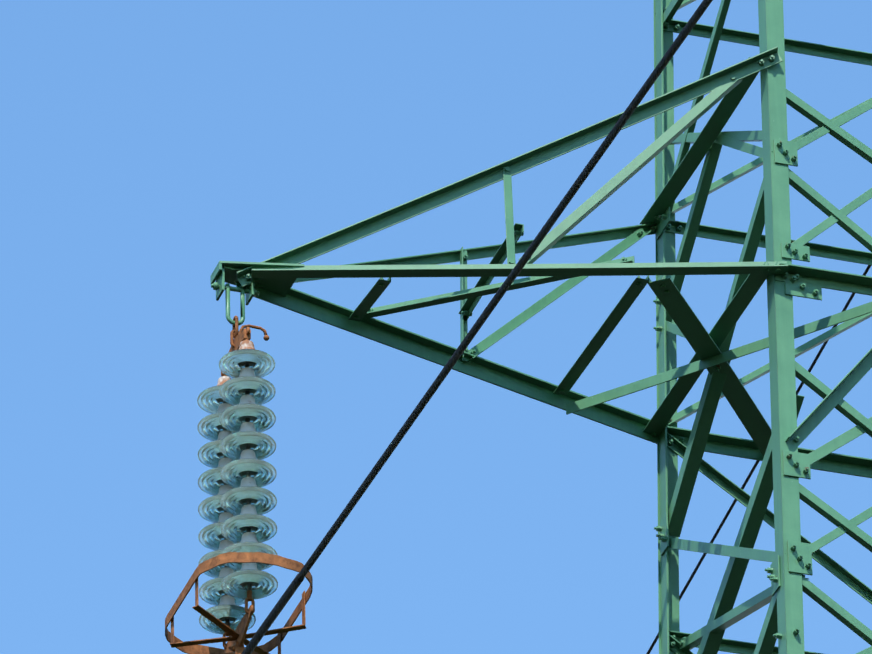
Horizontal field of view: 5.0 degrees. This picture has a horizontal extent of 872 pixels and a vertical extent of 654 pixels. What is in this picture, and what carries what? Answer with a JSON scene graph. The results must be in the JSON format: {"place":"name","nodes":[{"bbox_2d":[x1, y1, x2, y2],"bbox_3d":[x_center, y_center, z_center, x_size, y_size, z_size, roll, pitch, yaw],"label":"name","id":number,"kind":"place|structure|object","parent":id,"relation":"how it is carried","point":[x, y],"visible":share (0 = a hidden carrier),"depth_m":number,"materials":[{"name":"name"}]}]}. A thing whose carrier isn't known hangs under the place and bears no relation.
{"place":"outdoors","nodes":[
{"label":"outdoors","id":0,"kind":"place"},
{"bbox_2d":[0,0,871,653],"label":"sky","id":1,"kind":"structure","parent":0,"point":[146,146],"materials":[{"name":"blue"}]},
{"bbox_2d":[646,265,870,653],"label":"wires","id":2,"kind":"object","parent":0,"point":[751,472],"visible":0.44,"depth_m":53.09,"materials":[{"name":"black metal"}]},
{"label":"ground","id":3,"kind":"structure","parent":0,"visible":0},
{"bbox_2d":[241,0,712,653],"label":"conductor","id":4,"kind":"object","parent":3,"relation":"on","point":[481,320],"visible":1,"depth_m":42.42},
{"bbox_2d":[210,0,871,653],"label":"steel tower","id":5,"kind":"structure","parent":3,"relation":"on","point":[276,278],"depth_m":46.77,"materials":[{"name":"green metal"}]},
{"bbox_2d":[211,282,258,325],"bbox_3d":[-0.928,-0.099,46.237,0.230,0.216,0.037,9,-33,-16],"label":"shackle","id":6,"kind":"object","parent":5,"relation":"attached to","point":[228,288],"visible":0.94,"depth_m":46.25,"materials":[{"name":"green paint"}]},
{"bbox_2d":[165,316,312,653],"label":"rusty hardware","id":7,"kind":"object","parent":6,"relation":"hanging from","point":[237,638],"visible":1,"depth_m":45.29,"materials":[{"name":"brown metal"}]},
{"bbox_2d":[217,340,254,385],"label":"top caps","id":8,"kind":"object","parent":7,"relation":"attached to","point":[246,344],"visible":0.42,"depth_m":45.92,"materials":[{"name":"beige ceramic"}]},
{"bbox_2d":[197,349,277,633],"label":"insulator discs","id":9,"kind":"object","parent":7,"relation":"hanging from","point":[236,442],"visible":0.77,"depth_m":45.64,"materials":[{"name":"teal glass"}]},
{"bbox_2d":[217,367,257,604],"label":"caps","id":10,"kind":"object","parent":9,"relation":"attached to","point":[245,509],"visible":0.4,"depth_m":45.66,"materials":[{"name":"grey metal"}]},
{"bbox_2d":[223,363,251,624],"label":"insulator pins","id":11,"kind":"object","parent":7,"relation":"attached to","point":[249,587],"visible":0.19,"depth_m":45.57,"materials":[{"name":"grey metal"}]},
{"bbox_2d":[245,7,818,647],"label":"tower bolts","id":12,"kind":"object","parent":5,"relation":"attached to","point":[717,367],"visible":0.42,"depth_m":46.64,"materials":[{"name":"green paint"}]}
]}

